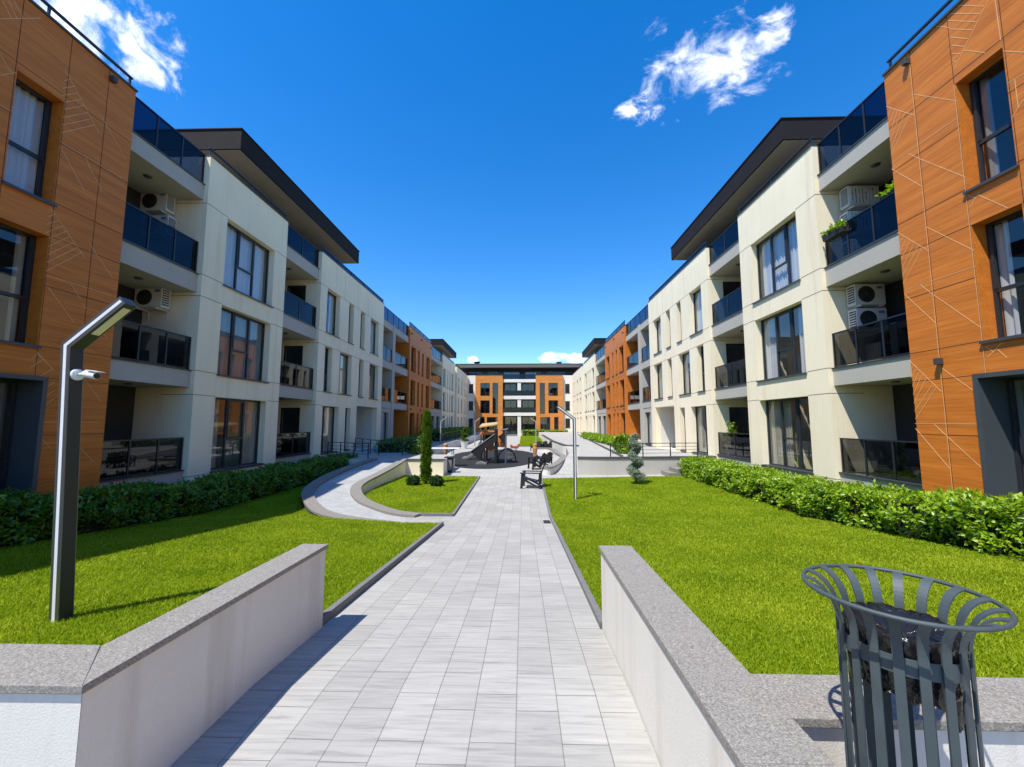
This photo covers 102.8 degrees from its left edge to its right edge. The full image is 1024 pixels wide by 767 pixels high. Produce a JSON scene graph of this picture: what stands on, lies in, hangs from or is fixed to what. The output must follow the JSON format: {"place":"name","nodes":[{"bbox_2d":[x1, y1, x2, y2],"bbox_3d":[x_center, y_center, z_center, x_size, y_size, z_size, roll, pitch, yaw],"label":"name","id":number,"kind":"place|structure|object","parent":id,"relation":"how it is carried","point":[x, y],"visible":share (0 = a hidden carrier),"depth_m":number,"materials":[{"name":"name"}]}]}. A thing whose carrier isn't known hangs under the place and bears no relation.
{"place":"outdoors","nodes":[
{"label":"outdoors","id":0,"kind":"place"},
{"bbox_2d":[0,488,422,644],"bbox_3d":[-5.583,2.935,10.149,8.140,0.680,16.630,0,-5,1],"label":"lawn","id":1,"kind":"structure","parent":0,"point":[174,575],"depth_m":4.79,"materials":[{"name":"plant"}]},
{"bbox_2d":[48,296,136,622],"bbox_3d":[-3.724,0.687,3.649,0.584,2.941,0.127,-4,-6,1],"label":"lamp post","id":2,"kind":"object","parent":1,"relation":"on","point":[74,345],"visible":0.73,"depth_m":3.63,"materials":[{"name":"metal"}]},
{"bbox_2d":[70,369,105,379],"bbox_3d":[-3.826,-0.083,3.701,0.307,0.104,0.106,-1,-6,9],"label":"security camera","id":3,"kind":"object","parent":2,"relation":"attached to","point":[77,374],"visible":1,"depth_m":3.68,"materials":[{"name":"white plastic"}]},
{"bbox_2d":[0,453,358,548],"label":"hedge","id":4,"kind":"object","parent":1,"relation":"on","point":[26,516],"visible":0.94,"depth_m":8.85,"materials":[{"name":"green plant"}]},
{"bbox_2d":[0,484,439,645],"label":"grass","id":5,"kind":"structure","parent":1,"relation":"on","point":[17,562],"depth_m":5.54,"materials":[{"name":"plant"}]},
{"bbox_2d":[308,432,482,474],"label":"terrace","id":6,"kind":"structure","parent":0,"point":[453,443],"depth_m":21.24,"materials":[{"name":"concrete"}]},
{"bbox_2d":[327,442,368,457],"bbox_3d":[-7.933,3.185,19.673,3.370,0.706,0.056,-4,-7,35],"label":"railing","id":7,"kind":"object","parent":6,"relation":"on","point":[354,446],"visible":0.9,"depth_m":19.51,"materials":[{"name":"metal"}]},
{"bbox_2d":[355,438,420,454],"bbox_3d":[-7.184,3.365,21.820,5.854,0.756,1.481,-4,-7,34],"label":"railing","id":8,"kind":"object","parent":6,"relation":"on","point":[402,451],"visible":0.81,"depth_m":20.77,"materials":[{"name":"metal"}]},
{"bbox_2d":[373,434,431,452],"bbox_3d":[-6.736,3.767,26.219,2.031,0.968,7.753,0,-5,1],"label":"hedge","id":9,"kind":"object","parent":6,"relation":"on","point":[390,446],"visible":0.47,"depth_m":22.64,"materials":[{"name":"green plant"}]},
{"bbox_2d":[403,436,420,453],"bbox_3d":[-5.104,3.344,21.865,1.342,1.102,1.218,-4,-7,35],"label":"leafy shrub","id":10,"kind":"object","parent":6,"relation":"on","point":[412,447],"visible":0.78,"depth_m":21.51,"materials":[{"name":"green plant"}]},
{"bbox_2d":[420,426,472,441],"bbox_3d":[-6.794,5.608,46.875,2.491,1.381,22.444,0,-5,1],"label":"hedge","id":11,"kind":"object","parent":6,"relation":"on","point":[435,435],"visible":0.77,"depth_m":39.46,"materials":[{"name":"green plant"}]},
{"bbox_2d":[170,477,657,766],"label":"paved path","id":12,"kind":"structure","parent":0,"point":[469,634],"depth_m":2.71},
{"bbox_2d":[520,465,544,488],"bbox_3d":[0.746,3.353,14.781,0.835,0.800,0.740,-1,-6,8],"label":"garden chair","id":13,"kind":"object","parent":12,"relation":"on","point":[538,482],"visible":0.99,"depth_m":14.52,"materials":[{"name":"black plastic"}]},
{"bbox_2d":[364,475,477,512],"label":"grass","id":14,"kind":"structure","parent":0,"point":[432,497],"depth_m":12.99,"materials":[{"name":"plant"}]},
{"bbox_2d":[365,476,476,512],"bbox_3d":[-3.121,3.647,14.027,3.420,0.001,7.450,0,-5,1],"label":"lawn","id":15,"kind":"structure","parent":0,"point":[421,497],"depth_m":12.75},
{"bbox_2d":[405,474,421,485],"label":"round bush","id":16,"kind":"object","parent":15,"relation":"on","point":[413,480],"visible":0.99,"depth_m":14.95,"materials":[{"name":"green plant"}]},
{"bbox_2d":[419,409,433,483],"bbox_3d":[-3.227,2.386,15.508,0.596,2.888,0.610,-5,-7,40],"label":"cypress tree","id":17,"kind":"object","parent":15,"relation":"on","point":[426,455],"visible":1,"depth_m":15.38,"materials":[{"name":"green plant"}]},
{"bbox_2d":[428,474,443,486],"bbox_3d":[-2.719,3.551,14.874,0.654,0.497,0.592,-3,-6,27],"label":"round bush","id":18,"kind":"object","parent":15,"relation":"on","point":[436,480],"visible":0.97,"depth_m":14.73,"materials":[{"name":"green plant"}]},
{"bbox_2d":[460,441,467,448],"bbox_3d":[-4.306,5.556,36.963,0.760,0.640,0.760,0,-5,1],"label":"plant pot","id":19,"kind":"object","parent":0,"point":[464,445],"visible":0.98,"depth_m":36.72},
{"bbox_2d":[461,427,468,441],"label":"spiral topiary","id":20,"kind":"object","parent":19,"relation":"on","point":[464,436],"visible":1,"depth_m":36.94,"materials":[{"name":"green plant"}]},
{"bbox_2d":[301,436,663,766],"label":"plaza","id":21,"kind":"structure","parent":0,"point":[511,472],"depth_m":19.27,"materials":[{"name":"concrete"}]},
{"bbox_2d":[0,544,327,766],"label":"garden wall","id":22,"kind":"structure","parent":21,"relation":"on","point":[169,688],"depth_m":1.93,"materials":[{"name":"stone"}]},
{"bbox_2d":[301,458,396,521],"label":"ramp curb","id":23,"kind":"structure","parent":21,"relation":"on","point":[311,504],"depth_m":11.31,"materials":[{"name":"concrete"}]},
{"bbox_2d":[314,460,406,518],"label":"ramp","id":24,"kind":"structure","parent":21,"relation":"on","point":[333,494],"depth_m":12.30,"materials":[{"name":"concrete"}]},
{"bbox_2d":[322,522,443,625],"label":"kerb","id":25,"kind":"structure","parent":21,"relation":"on","point":[335,608],"depth_m":4.64,"materials":[{"name":"concrete"}]},
{"bbox_2d":[420,513,452,516],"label":"kerb","id":26,"kind":"structure","parent":21,"relation":"on","point":[436,514],"depth_m":10.21,"materials":[{"name":"concrete"}]},
{"bbox_2d":[444,456,454,472],"bbox_3d":[-2.946,3.816,19.257,0.440,0.730,0.440,0,-5,1],"label":"trash bin","id":27,"kind":"object","parent":21,"relation":"on","point":[450,460],"visible":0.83,"depth_m":19.09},
{"bbox_2d":[453,476,479,515],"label":"kerb","id":28,"kind":"structure","parent":21,"relation":"on","point":[462,500],"depth_m":12.31,"materials":[{"name":"concrete"}]},
{"bbox_2d":[454,449,537,468],"bbox_3d":[-1.285,5.016,28.093,6.300,0.001,14.800,0,-5,1],"label":"play surface","id":29,"kind":"object","parent":21,"relation":"on","point":[521,457],"visible":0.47,"depth_m":25.80,"materials":[{"name":"rubber"}]},
{"bbox_2d":[462,422,516,463],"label":"play tower","id":30,"kind":"structure","parent":29,"relation":"on","point":[494,441],"depth_m":23.42,"materials":[{"name":"metal"}]},
{"bbox_2d":[521,429,545,435],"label":"hedge","id":31,"kind":"object","parent":21,"relation":"on","point":[527,432],"visible":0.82,"depth_m":71.11,"materials":[{"name":"green plant"}]},
{"bbox_2d":[527,453,546,469],"bbox_3d":[1.289,3.919,20.701,0.835,0.800,0.740,2,-6,-18],"label":"garden chair","id":32,"kind":"object","parent":21,"relation":"on","point":[542,460],"visible":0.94,"depth_m":20.68,"materials":[{"name":"black plastic"}]},
{"bbox_2d":[534,452,552,467],"bbox_3d":[1.678,3.990,21.440,0.835,0.800,0.740,3,-6,-27],"label":"garden chair","id":33,"kind":"object","parent":21,"relation":"on","point":[549,457],"visible":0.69,"depth_m":21.50,"materials":[{"name":"black plastic"}]},
{"bbox_2d":[537,447,565,474],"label":"seat wall","id":34,"kind":"structure","parent":21,"relation":"on","point":[552,468],"depth_m":21.02,"materials":[{"name":"concrete"}]},
{"bbox_2d":[542,435,578,454],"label":"kerb wall","id":35,"kind":"structure","parent":21,"relation":"on","point":[560,447],"depth_m":30.22,"materials":[{"name":"concrete"}]},
{"bbox_2d":[555,447,579,473],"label":"ramp","id":36,"kind":"structure","parent":21,"relation":"on","point":[566,467],"depth_m":21.29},
{"bbox_2d":[542,479,601,628],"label":"kerb","id":37,"kind":"structure","parent":21,"relation":"on","point":[594,607],"depth_m":4.86,"materials":[{"name":"concrete"}]},
{"bbox_2d":[661,463,685,475],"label":"garden steps","id":38,"kind":"structure","parent":21,"relation":"on","point":[675,471],"depth_m":17.80,"materials":[{"name":"concrete"}]},
{"bbox_2d":[599,545,1023,766],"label":"garden wall","id":39,"kind":"structure","parent":21,"relation":"on","point":[702,696],"depth_m":1.59,"materials":[{"name":"stone"}]},
{"bbox_2d":[801,564,1017,766],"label":"trash bin","id":40,"kind":"object","parent":21,"relation":"on","point":[947,673],"visible":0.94,"depth_m":1.15,"materials":[{"name":"metal"}]},
{"bbox_2d":[841,601,964,732],"bbox_3d":[1.165,0.835,1.223,0.266,0.254,0.266,0,-5,1],"label":"trash bag","id":41,"kind":"object","parent":40,"relation":"in","point":[909,631],"visible":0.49,"depth_m":1.16,"materials":[{"name":"plastic"}]},
{"bbox_2d":[33,0,958,363],"label":"sky","id":42,"kind":"structure","parent":0,"point":[514,181],"materials":[{"name":"blue"}]},
{"bbox_2d":[520,436,542,445],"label":"grass","id":43,"kind":"structure","parent":0,"point":[527,440],"depth_m":51.92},
{"bbox_2d":[539,432,698,456],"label":"terrace","id":44,"kind":"structure","parent":0,"point":[588,448],"depth_m":26.16,"materials":[{"name":"concrete"}]},
{"bbox_2d":[580,432,614,445],"bbox_3d":[7.580,4.628,35.017,1.483,0.887,16.257,0,-5,1],"label":"hedge","id":45,"kind":"object","parent":44,"relation":"on","point":[606,439],"visible":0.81,"depth_m":33.91,"materials":[{"name":"green plant"}]},
{"bbox_2d":[577,434,622,456],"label":"walkway kerb","id":46,"kind":"structure","parent":44,"relation":"on","point":[614,452],"depth_m":25.07,"materials":[{"name":"concrete"}]},
{"bbox_2d":[611,433,631,453],"bbox_3d":[5.997,3.290,22.087,1.184,1.312,1.133,-5,-8,44],"label":"leafy shrub","id":47,"kind":"object","parent":44,"relation":"on","point":[621,438],"visible":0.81,"depth_m":21.78,"materials":[{"name":"green plant"}]},
{"bbox_2d":[543,476,1023,677],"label":"lawn","id":48,"kind":"structure","parent":0,"point":[812,646],"depth_m":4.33,"materials":[{"name":"plant"}]},
{"bbox_2d":[556,405,576,498],"bbox_3d":[1.659,2.132,12.415,0.584,2.941,0.127,0,-5,1],"label":"lamp post","id":49,"kind":"object","parent":48,"relation":"on","point":[565,412],"visible":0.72,"depth_m":12.37,"materials":[{"name":"metal"}]},
{"bbox_2d":[626,433,645,483],"bbox_3d":[4.668,2.852,15.464,0.810,1.989,0.794,0,-5,1],"label":"spiral spruce","id":50,"kind":"object","parent":48,"relation":"on","point":[635,465],"visible":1,"depth_m":15.36,"materials":[{"name":"green plant"}]},
{"bbox_2d":[678,455,1023,559],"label":"hedge","id":51,"kind":"object","parent":48,"relation":"on","point":[983,524],"visible":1,"depth_m":7.81,"materials":[{"name":"green plant"}]},
{"bbox_3d":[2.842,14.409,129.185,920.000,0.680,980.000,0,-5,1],"label":"ground","id":52,"kind":"structure","parent":0,"visible":0},
{"bbox_2d":[0,0,383,497],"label":"apartment building","id":53,"kind":"structure","parent":52,"relation":"on","point":[262,345],"depth_m":11.85,"materials":[{"name":"paint"}]},
{"bbox_2d":[0,379,17,490],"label":"window","id":54,"kind":"structure","parent":53,"relation":"in","point":[3,383],"depth_m":8.29,"materials":[{"name":"black glass"}]},
{"bbox_2d":[0,223,41,348],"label":"window","id":55,"kind":"structure","parent":53,"relation":"in","point":[14,295],"depth_m":8.41,"materials":[{"name":"clear glass"}]},
{"bbox_2d":[1,78,56,207],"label":"window","id":56,"kind":"structure","parent":53,"relation":"in","point":[22,158],"depth_m":8.57,"materials":[{"name":"clear glass"}]},
{"bbox_2d":[134,288,170,319],"bbox_3d":[-10.959,-2.444,12.463,0.863,0.900,0.418,0,-5,1],"label":"air conditioner","id":57,"kind":"object","parent":53,"relation":"attached to","point":[146,299],"visible":1,"depth_m":12.31,"materials":[{"name":"metal"}]},
{"bbox_2d":[140,194,175,216],"bbox_3d":[-11.059,-5.480,12.756,0.863,0.900,0.418,0,-5,1],"label":"air conditioner","id":58,"kind":"object","parent":53,"relation":"attached to","point":[157,204],"visible":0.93,"depth_m":12.61,"materials":[{"name":"metal"}]},
{"bbox_2d":[151,215,176,228],"bbox_3d":[-10.959,-4.714,12.680,0.863,0.900,0.418,0,-5,1],"label":"air conditioner","id":59,"kind":"object","parent":53,"relation":"attached to","point":[169,220],"visible":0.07,"depth_m":12.55,"materials":[{"name":"metal"}]},
{"bbox_2d":[210,398,264,471],"bbox_3d":[-9.784,1.775,14.480,0.486,2.435,2.730,0,-5,1],"label":"window","id":60,"kind":"structure","parent":53,"relation":"in","point":[246,453],"depth_m":14.93,"materials":[{"name":"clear glass"}]},
{"bbox_2d":[216,307,268,383],"bbox_3d":[-9.785,-1.306,14.774,0.487,2.385,2.730,0,-5,1],"label":"window","id":61,"kind":"structure","parent":53,"relation":"in","point":[240,337],"depth_m":14.97,"materials":[{"name":"clear glass"}]},
{"bbox_2d":[222,223,273,307],"bbox_3d":[-9.784,-4.308,15.062,0.486,2.375,2.730,0,-5,1],"label":"window","id":62,"kind":"structure","parent":53,"relation":"in","point":[244,260],"depth_m":15.23,"materials":[{"name":"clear glass"}]},
{"bbox_2d":[280,408,299,432],"bbox_3d":[-10.696,2.240,19.689,0.970,2.150,0.060,0,-5,1],"label":"balcony door","id":63,"kind":"structure","parent":53,"relation":"in","point":[281,416],"depth_m":19.73,"materials":[{"name":"black glass"}]},
{"bbox_2d":[282,346,302,384],"bbox_3d":[-10.696,-0.776,19.978,0.970,2.150,0.060,0,-5,1],"label":"balcony door","id":64,"kind":"structure","parent":53,"relation":"in","point":[284,359],"depth_m":20.04,"materials":[{"name":"black glass"}]},
{"bbox_2d":[323,348,331,392],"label":"window","id":65,"kind":"structure","parent":53,"relation":"in","point":[325,373],"depth_m":21.28,"materials":[{"name":"black glass"}]},
{"bbox_2d":[321,406,337,454],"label":"window","id":66,"kind":"structure","parent":53,"relation":"in","point":[326,411],"depth_m":21.59,"materials":[{"name":"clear glass"}]},
{"bbox_2d":[326,291,339,338],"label":"window","id":67,"kind":"structure","parent":53,"relation":"in","point":[331,320],"depth_m":22.12,"materials":[{"name":"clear glass"}]},
{"bbox_2d":[338,353,351,395],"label":"window","id":68,"kind":"structure","parent":53,"relation":"in","point":[342,358],"depth_m":23.51,"materials":[{"name":"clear glass"}]},
{"bbox_2d":[370,320,378,356],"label":"window","id":69,"kind":"structure","parent":53,"relation":"in","point":[371,349],"depth_m":28.20,"materials":[{"name":"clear glass"}]},
{"bbox_2d":[350,459,444,517],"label":"retaining wall","id":70,"kind":"structure","parent":52,"relation":"on","point":[391,472],"depth_m":14.88,"materials":[{"name":"beige paint"}]},
{"bbox_2d":[380,306,466,442],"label":"apartment building","id":71,"kind":"structure","parent":52,"relation":"on","point":[421,371],"depth_m":38.41,"materials":[{"name":"orange paint"}]},
{"bbox_2d":[382,412,385,439],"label":"window","id":72,"kind":"structure","parent":71,"relation":"in","point":[383,437],"depth_m":30.74,"materials":[{"name":"black glass"}]},
{"bbox_2d":[455,362,582,435],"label":"apartment building","id":73,"kind":"structure","parent":52,"relation":"on","point":[514,399],"depth_m":73.49,"materials":[{"name":"brick"}]},
{"bbox_2d":[480,383,489,395],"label":"window","id":74,"kind":"structure","parent":73,"relation":"in","point":[485,387],"depth_m":73.70,"materials":[{"name":"grey glass"}]},
{"bbox_2d":[480,400,489,412],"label":"window","id":75,"kind":"structure","parent":73,"relation":"in","point":[484,404],"depth_m":73.40,"materials":[{"name":"black glass"}]},
{"bbox_2d":[487,417,496,429],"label":"window","id":76,"kind":"structure","parent":73,"relation":"in","point":[489,419],"depth_m":73.13,"materials":[{"name":"black glass"}]},
{"bbox_2d":[493,383,497,413],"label":"window","id":77,"kind":"structure","parent":73,"relation":"in","point":[495,385],"depth_m":73.48,"materials":[{"name":"grey glass"}]},
{"bbox_2d":[505,400,515,412],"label":"window","id":78,"kind":"structure","parent":73,"relation":"in","point":[508,403],"depth_m":75.17,"materials":[{"name":"grey glass"}]},
{"bbox_2d":[505,384,515,389],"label":"window","id":79,"kind":"structure","parent":73,"relation":"in","point":[507,386],"depth_m":75.48,"materials":[{"name":"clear glass"}]},
{"bbox_2d":[522,400,533,412],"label":"window","id":80,"kind":"structure","parent":73,"relation":"in","point":[525,403],"depth_m":75.10,"materials":[{"name":"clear glass"}]},
{"bbox_2d":[522,384,533,389],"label":"window","id":81,"kind":"structure","parent":73,"relation":"in","point":[524,386],"depth_m":75.39,"materials":[{"name":"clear glass"}]},
{"bbox_2d":[522,417,534,428],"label":"window","id":82,"kind":"structure","parent":73,"relation":"in","point":[527,423],"depth_m":74.75,"materials":[{"name":"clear glass"}]},
{"bbox_2d":[540,383,544,413],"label":"window","id":83,"kind":"structure","parent":73,"relation":"in","point":[542,385],"depth_m":73.27,"materials":[{"name":"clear glass"}]},
{"bbox_2d":[540,417,549,429],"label":"window","id":84,"kind":"structure","parent":73,"relation":"in","point":[544,421],"depth_m":72.84,"materials":[{"name":"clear glass"}]},
{"bbox_2d":[548,383,557,395],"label":"window","id":85,"kind":"structure","parent":73,"relation":"in","point":[552,387],"depth_m":73.38,"materials":[{"name":"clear glass"}]},
{"bbox_2d":[548,400,557,412],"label":"window","id":86,"kind":"structure","parent":73,"relation":"in","point":[552,404],"depth_m":73.09,"materials":[{"name":"black glass"}]},
{"bbox_2d":[572,304,652,445],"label":"apartment building","id":87,"kind":"structure","parent":52,"relation":"on","point":[611,386],"depth_m":38.41,"materials":[{"name":"grey paint"}]},
{"bbox_2d":[647,412,650,444],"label":"window","id":88,"kind":"structure","parent":87,"relation":"in","point":[648,420],"depth_m":30.21,"materials":[{"name":"clear glass"}]},
{"bbox_2d":[577,456,716,474],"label":"retaining wall","id":89,"kind":"structure","parent":52,"relation":"on","point":[654,465],"depth_m":18.43,"materials":[{"name":"concrete"}]},
{"bbox_2d":[610,443,697,456],"bbox_3d":[6.523,3.033,18.710,4.170,0.626,0.072,0,-5,-5],"label":"railing","id":90,"kind":"object","parent":89,"relation":"on","point":[670,446],"visible":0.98,"depth_m":18.71,"materials":[{"name":"metal"}]},
{"bbox_2d":[648,0,1023,500],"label":"apartment building","id":91,"kind":"structure","parent":52,"relation":"on","point":[761,342],"depth_m":10.82,"materials":[{"name":"paint"}]},
{"bbox_2d":[654,319,661,354],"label":"window","id":92,"kind":"structure","parent":91,"relation":"in","point":[659,320],"depth_m":27.72,"materials":[{"name":"clear glass"}]},
{"bbox_2d":[654,364,662,399],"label":"window","id":93,"kind":"structure","parent":91,"relation":"in","point":[660,396],"depth_m":27.55,"materials":[{"name":"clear glass"}]},
{"bbox_2d":[679,352,690,395],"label":"window","id":94,"kind":"structure","parent":91,"relation":"in","point":[686,354],"depth_m":23.09,"materials":[{"name":"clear glass"}]},
{"bbox_2d":[689,288,702,336],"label":"window","id":95,"kind":"structure","parent":91,"relation":"in","point":[698,296],"depth_m":21.60,"materials":[{"name":"clear glass"}]},
{"bbox_2d":[691,406,707,455],"bbox_3d":[9.657,2.353,20.677,0.481,2.425,1.880,0,-5,1],"label":"window","id":96,"kind":"structure","parent":91,"relation":"in","point":[701,451],"depth_m":21.29,"materials":[{"name":"black metal"}]},
{"bbox_2d":[697,346,705,392],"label":"window","id":97,"kind":"structure","parent":91,"relation":"in","point":[703,372],"depth_m":20.80,"materials":[{"name":"black metal"}]},
{"bbox_2d":[725,420,744,432],"bbox_3d":[10.023,2.442,18.526,0.760,1.538,0.894,0,-5,1],"label":"potted plant","id":98,"kind":"object","parent":91,"relation":"on","point":[732,425],"visible":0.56,"depth_m":18.50,"materials":[{"name":"green plant"}]},
{"bbox_2d":[729,407,748,431],"bbox_3d":[10.667,2.188,19.139,0.970,2.150,0.060,0,-5,1],"label":"balcony door","id":99,"kind":"structure","parent":91,"relation":"in","point":[729,407],"depth_m":19.20,"materials":[{"name":"black metal"}]},
{"bbox_2d":[752,215,800,304],"bbox_3d":[9.485,-4.355,14.565,0.486,2.375,2.730,0,-5,1],"label":"window","id":100,"kind":"structure","parent":91,"relation":"in","point":[780,258],"depth_m":14.74,"materials":[{"name":"clear glass"}]},
{"bbox_2d":[756,303,806,382],"bbox_3d":[9.485,-1.354,14.278,0.484,2.385,2.730,0,-5,1],"label":"window","id":101,"kind":"structure","parent":91,"relation":"in","point":[773,351],"depth_m":14.71,"materials":[{"name":"black glass"}]},
{"bbox_2d":[761,397,813,474],"bbox_3d":[9.486,1.727,13.983,0.486,2.435,2.730,0,-5,1],"label":"window","id":102,"kind":"structure","parent":91,"relation":"in","point":[781,418],"depth_m":14.42,"materials":[{"name":"black glass"}]},
{"bbox_2d":[820,219,848,241],"bbox_3d":[9.341,-4.430,11.805,0.445,0.409,0.889,0,-5,1],"label":"flower box","id":103,"kind":"object","parent":91,"relation":"attached to","point":[837,230],"visible":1,"depth_m":11.69,"materials":[{"name":"green plant"}]},
{"bbox_2d":[839,211,860,221],"bbox_3d":[10.291,-4.607,12.118,0.876,0.900,0.418,0,-5,1],"label":"air conditioner","id":104,"kind":"object","parent":91,"relation":"attached to","point":[847,215],"visible":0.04,"depth_m":12.00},
{"bbox_2d":[839,185,879,213],"bbox_3d":[10.341,-5.383,12.191,0.876,0.900,0.418,0,-5,1],"label":"air conditioner","id":105,"kind":"object","parent":91,"relation":"attached to","point":[857,198],"visible":0.94,"depth_m":12.02,"materials":[{"name":"plastic"}]},
{"bbox_2d":[846,284,885,310],"bbox_3d":[10.304,-2.417,11.908,0.863,0.900,0.418,0,-5,1],"label":"air conditioner","id":106,"kind":"object","parent":91,"relation":"attached to","point":[864,295],"visible":0.98,"depth_m":11.76,"materials":[{"name":"metal"}]},
{"bbox_2d":[848,308,886,328],"bbox_3d":[10.304,-1.700,11.839,0.863,0.900,0.418,0,-5,1],"label":"air conditioner","id":107,"kind":"object","parent":91,"relation":"attached to","point":[858,316],"visible":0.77,"depth_m":11.70,"materials":[{"name":"metal"}]},
{"bbox_2d":[875,179,894,198],"bbox_3d":[9.458,-4.807,10.120,0.480,0.399,0.695,0,-5,1],"label":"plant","id":108,"kind":"object","parent":91,"relation":"attached to","point":[889,190],"visible":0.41,"depth_m":10.17,"materials":[{"name":"green plant"}]},
{"bbox_2d":[962,57,1019,194],"bbox_3d":[9.330,-5.029,7.891,0.521,2.385,0.910,0,-5,1],"label":"window","id":109,"kind":"structure","parent":91,"relation":"in","point":[990,132],"depth_m":8.19,"materials":[{"name":"black glass"}]},
{"bbox_2d":[979,209,1023,343],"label":"window","id":110,"kind":"structure","parent":91,"relation":"in","point":[1008,285],"depth_m":7.90,"materials":[{"name":"clear glass"}]},
{"bbox_2d":[1005,377,1023,496],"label":"window","id":111,"kind":"structure","parent":91,"relation":"in","point":[1019,381],"depth_m":7.79,"materials":[{"name":"glass"}]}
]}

